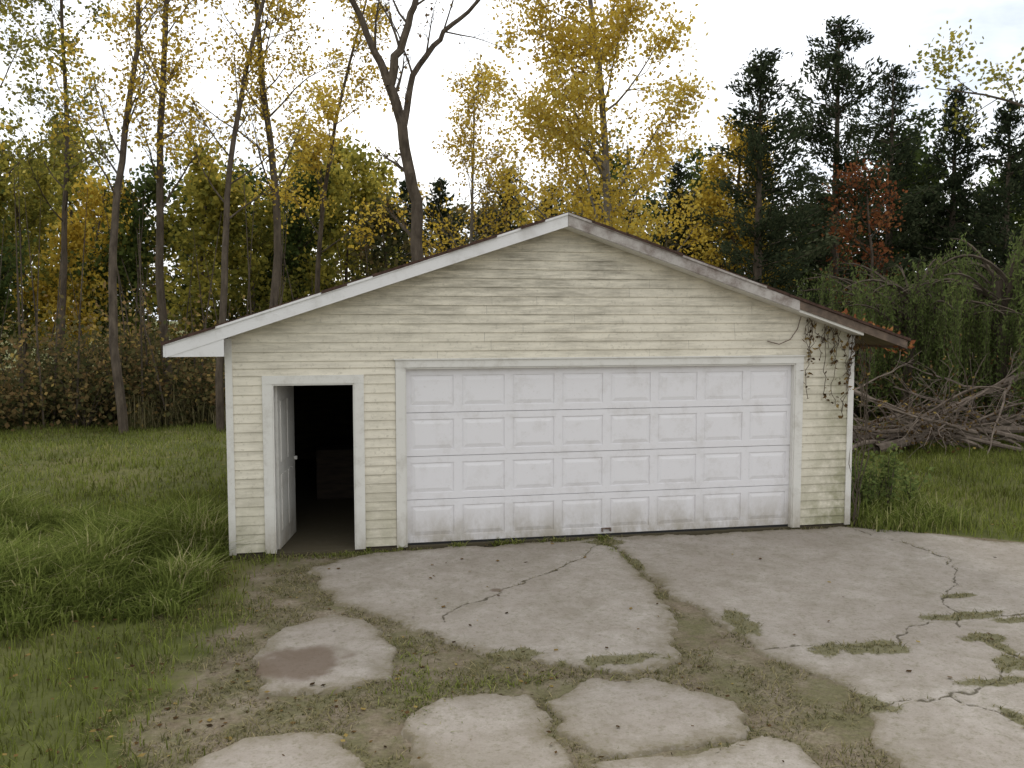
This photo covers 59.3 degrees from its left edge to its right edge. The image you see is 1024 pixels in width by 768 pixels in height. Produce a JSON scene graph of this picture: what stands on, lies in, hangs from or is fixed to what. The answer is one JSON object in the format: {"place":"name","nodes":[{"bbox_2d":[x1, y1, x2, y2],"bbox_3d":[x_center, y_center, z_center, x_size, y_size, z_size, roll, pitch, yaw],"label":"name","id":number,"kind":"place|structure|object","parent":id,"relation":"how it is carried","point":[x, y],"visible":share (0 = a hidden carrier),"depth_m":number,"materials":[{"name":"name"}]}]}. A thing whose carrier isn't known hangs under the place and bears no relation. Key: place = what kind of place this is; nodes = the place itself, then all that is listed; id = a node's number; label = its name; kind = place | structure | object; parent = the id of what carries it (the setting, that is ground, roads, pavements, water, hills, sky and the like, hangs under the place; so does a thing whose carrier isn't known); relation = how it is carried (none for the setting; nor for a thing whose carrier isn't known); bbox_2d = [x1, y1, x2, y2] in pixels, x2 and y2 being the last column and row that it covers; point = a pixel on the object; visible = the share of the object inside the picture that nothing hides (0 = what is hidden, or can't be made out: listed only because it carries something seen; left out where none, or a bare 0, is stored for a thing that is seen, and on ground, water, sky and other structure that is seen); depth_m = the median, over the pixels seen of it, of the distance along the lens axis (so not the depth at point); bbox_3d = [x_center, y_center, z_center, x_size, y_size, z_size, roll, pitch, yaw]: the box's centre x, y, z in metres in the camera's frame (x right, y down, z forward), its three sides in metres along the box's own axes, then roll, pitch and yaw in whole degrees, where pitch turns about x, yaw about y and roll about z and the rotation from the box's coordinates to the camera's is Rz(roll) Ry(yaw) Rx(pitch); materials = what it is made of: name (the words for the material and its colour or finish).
{"place":"outdoors","nodes":[
{"label":"outdoors","id":0,"kind":"place"},
{"bbox_2d":[0,321,1023,767],"bbox_3d":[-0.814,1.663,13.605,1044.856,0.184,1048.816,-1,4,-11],"label":"ground","id":1,"kind":"structure","parent":0,"point":[380,731],"depth_m":6.77,"materials":[{"name":"soil"}]},
{"bbox_2d":[0,2,30,176],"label":"poplar tree","id":2,"kind":"object","parent":1,"relation":"on","point":[7,127],"visible":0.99,"depth_m":15.57,"materials":[{"name":"yellow plant"}]},
{"bbox_2d":[0,0,94,187],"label":"poplar tree","id":3,"kind":"object","parent":1,"relation":"on","point":[51,34],"visible":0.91,"depth_m":20.76,"materials":[{"name":"yellow plant"}]},
{"bbox_2d":[0,0,130,365],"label":"poplar tree","id":4,"kind":"object","parent":1,"relation":"on","point":[66,183],"visible":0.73,"depth_m":23.43,"materials":[{"name":"yellow plant"}]},
{"bbox_2d":[0,366,225,429],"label":"tall weeds","id":5,"kind":"object","parent":1,"relation":"on","point":[146,421],"visible":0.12,"depth_m":21.98,"materials":[{"name":"brown plant"}]},
{"bbox_2d":[33,0,195,432],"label":"poplar tree","id":6,"kind":"object","parent":1,"relation":"on","point":[132,87],"visible":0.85,"depth_m":20.45,"materials":[{"name":"yellow plant"}]},
{"bbox_2d":[85,0,267,419],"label":"poplar tree","id":7,"kind":"object","parent":1,"relation":"on","point":[160,202],"visible":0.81,"depth_m":21.52,"materials":[{"name":"yellow plant"}]},
{"bbox_2d":[142,0,346,431],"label":"poplar tree","id":8,"kind":"object","parent":1,"relation":"on","point":[219,388],"visible":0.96,"depth_m":21.09,"materials":[{"name":"yellow plant"}]},
{"bbox_2d":[149,0,362,306],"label":"poplar tree","id":9,"kind":"object","parent":1,"relation":"on","point":[277,260],"visible":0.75,"depth_m":22.30,"materials":[{"name":"yellow plant"}]},
{"bbox_2d":[269,0,406,292],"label":"poplar tree","id":10,"kind":"object","parent":1,"relation":"on","point":[328,93],"visible":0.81,"depth_m":26.31,"materials":[{"name":"yellow plant"}]},
{"bbox_2d":[324,0,514,261],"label":"bare tree","id":11,"kind":"object","parent":1,"relation":"on","point":[389,79],"visible":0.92,"depth_m":21.42,"materials":[{"name":"brown plant"}]},
{"bbox_2d":[258,533,629,759],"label":"edge weeds","id":12,"kind":"object","parent":1,"relation":"on","point":[459,545],"visible":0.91,"depth_m":6.80,"materials":[{"name":"green plant"}]},
{"bbox_2d":[398,54,546,262],"bbox_3d":[-0.982,-4.499,26.731,5.270,10.478,4.139,3,5,38],"label":"aspen tree","id":13,"kind":"object","parent":1,"relation":"on","point":[472,102],"visible":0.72,"depth_m":26.61,"materials":[{"name":"yellow plant"}]},
{"bbox_2d":[0,467,984,639],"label":"tall grass","id":14,"kind":"structure","parent":1,"relation":"on","point":[163,545],"depth_m":9.37,"materials":[{"name":"green plant"}]},
{"bbox_2d":[466,166,535,240],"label":"tree","id":15,"kind":"object","parent":1,"relation":"on","point":[512,227],"visible":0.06,"depth_m":29.37,"materials":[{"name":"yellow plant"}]},
{"bbox_2d":[0,102,1023,381],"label":"distant treeline","id":16,"kind":"object","parent":1,"relation":"on","point":[202,206],"visible":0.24,"depth_m":30.71,"materials":[{"name":"green plant"}]},
{"bbox_2d":[0,398,1023,767],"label":"lawn grass","id":17,"kind":"structure","parent":1,"relation":"on","point":[922,454],"depth_m":12.89,"materials":[{"name":"green plant"}]},
{"bbox_2d":[0,145,1023,431],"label":"undergrowth","id":18,"kind":"object","parent":1,"relation":"on","point":[140,359],"visible":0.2,"depth_m":22.02,"materials":[{"name":"brown plant"}]},
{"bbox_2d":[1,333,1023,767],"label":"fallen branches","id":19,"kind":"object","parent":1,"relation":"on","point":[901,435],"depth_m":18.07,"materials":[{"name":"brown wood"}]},
{"bbox_2d":[161,212,910,558],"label":"garage","id":20,"kind":"structure","parent":1,"relation":"on","point":[569,374],"depth_m":10.75,"materials":[{"name":"beige wood"}]},
{"bbox_2d":[274,386,296,548],"bbox_3d":[-2.675,0.927,10.694,0.080,1.890,0.860,0,4,-1],"label":"walk door leaf","id":21,"kind":"structure","parent":20,"relation":"in","point":[285,457],"depth_m":10.57,"materials":[{"name":"white paint"}]},
{"bbox_2d":[406,365,790,542],"bbox_3d":[1.147,0.810,10.978,4.859,2.044,0.050,-1,4,-11],"label":"overhead door","id":22,"kind":"structure","parent":20,"relation":"in","point":[493,470],"depth_m":10.93,"materials":[{"name":"paint"}]},
{"bbox_2d":[800,309,915,524],"bbox_3d":[4.075,0.298,12.870,1.558,2.853,3.316,-1,4,-11],"label":"climbing vine","id":23,"kind":"object","parent":20,"relation":"attached to","point":[859,346],"visible":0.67,"depth_m":11.41,"materials":[{"name":"brown plant"}]},
{"bbox_2d":[62,525,1023,767],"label":"dry weeds","id":24,"kind":"object","parent":1,"relation":"on","point":[479,675],"visible":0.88,"depth_m":6.65,"materials":[{"name":"green plant"}]},
{"bbox_2d":[529,183,568,221],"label":"cedar tree","id":25,"kind":"object","parent":1,"relation":"on","point":[552,205],"visible":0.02,"depth_m":29.50,"materials":[{"name":"green plant"}]},
{"bbox_2d":[471,0,717,262],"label":"aspen tree","id":26,"kind":"object","parent":1,"relation":"on","point":[576,90],"visible":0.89,"depth_m":22.30,"materials":[{"name":"yellow plant"}]},
{"bbox_2d":[638,161,719,266],"bbox_3d":[5.370,-3.506,30.151,5.212,7.985,3.861,3,5,31],"label":"cedar tree","id":27,"kind":"object","parent":1,"relation":"on","point":[673,184],"visible":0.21,"depth_m":29.93,"materials":[{"name":"green plant"}]},
{"bbox_2d":[681,113,801,289],"bbox_3d":[6.840,-3.973,28.628,4.353,9.147,4.285,-1,4,-11],"label":"aspen tree","id":28,"kind":"object","parent":1,"relation":"on","point":[714,201],"visible":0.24,"depth_m":28.09,"materials":[{"name":"yellow plant"}]},
{"bbox_2d":[689,47,861,385],"bbox_3d":[6.723,-3.771,23.127,5.335,9.566,5.322,4,6,40],"label":"cedar tree","id":29,"kind":"object","parent":1,"relation":"on","point":[757,138],"visible":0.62,"depth_m":22.55,"materials":[{"name":"green plant"}]},
{"bbox_2d":[735,15,939,397],"bbox_3d":[8.757,-4.674,25.118,6.682,11.070,6.165,1,4,7],"label":"cedar tree","id":30,"kind":"object","parent":1,"relation":"on","point":[843,79],"visible":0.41,"depth_m":24.74,"materials":[{"name":"green plant"}]},
{"bbox_2d":[812,150,909,417],"bbox_3d":[8.991,-2.588,23.385,2.472,7.175,3.361,2,5,22],"label":"red maple tree","id":31,"kind":"object","parent":1,"relation":"on","point":[849,231],"visible":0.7,"depth_m":23.40,"materials":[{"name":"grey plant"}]},
{"bbox_2d":[767,63,991,398],"bbox_3d":[11.213,-4.508,27.439,6.484,10.389,5.812,3,5,33],"label":"cedar tree","id":32,"kind":"object","parent":1,"relation":"on","point":[886,152],"visible":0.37,"depth_m":26.99,"materials":[{"name":"green plant"}]},
{"bbox_2d":[851,435,936,509],"bbox_3d":[4.598,1.070,15.139,2.103,1.133,6.167,-1,4,-11],"label":"weed shrub","id":33,"kind":"object","parent":1,"relation":"on","point":[875,484],"visible":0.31,"depth_m":12.53,"materials":[{"name":"green plant"}]},
{"bbox_2d":[794,250,1023,427],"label":"willow tree","id":34,"kind":"object","parent":1,"relation":"on","point":[864,302],"visible":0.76,"depth_m":20.22,"materials":[{"name":"green plant"}]},
{"bbox_2d":[871,82,1014,397],"bbox_3d":[13.108,-4.094,27.161,5.508,9.606,5.058,-3,5,-32],"label":"spruce tree","id":35,"kind":"object","parent":1,"relation":"on","point":[956,179],"visible":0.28,"depth_m":26.37,"materials":[{"name":"green plant"}]},
{"bbox_2d":[870,219,1023,425],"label":"willow tree","id":36,"kind":"object","parent":1,"relation":"on","point":[1010,285],"visible":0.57,"depth_m":20.67,"materials":[{"name":"green plant"}]},
{"bbox_2d":[909,19,1023,146],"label":"maple tree","id":37,"kind":"object","parent":1,"relation":"on","point":[936,66],"visible":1,"depth_m":18.23,"materials":[{"name":"yellow plant"}]},
{"bbox_2d":[943,97,1023,381],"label":"spruce tree","id":38,"kind":"object","parent":1,"relation":"on","point":[999,212],"visible":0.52,"depth_m":24.87,"materials":[{"name":"green plant"}]},
{"bbox_2d":[0,0,1023,320],"label":"sky","id":39,"kind":"structure","parent":0,"point":[734,28],"materials":[{"name":"white"}]},
{"bbox_2d":[190,526,1023,767],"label":"concrete driveway","id":40,"kind":"structure","parent":0,"point":[886,586],"depth_m":7.54,"materials":[{"name":"grey concrete"}]}
]}

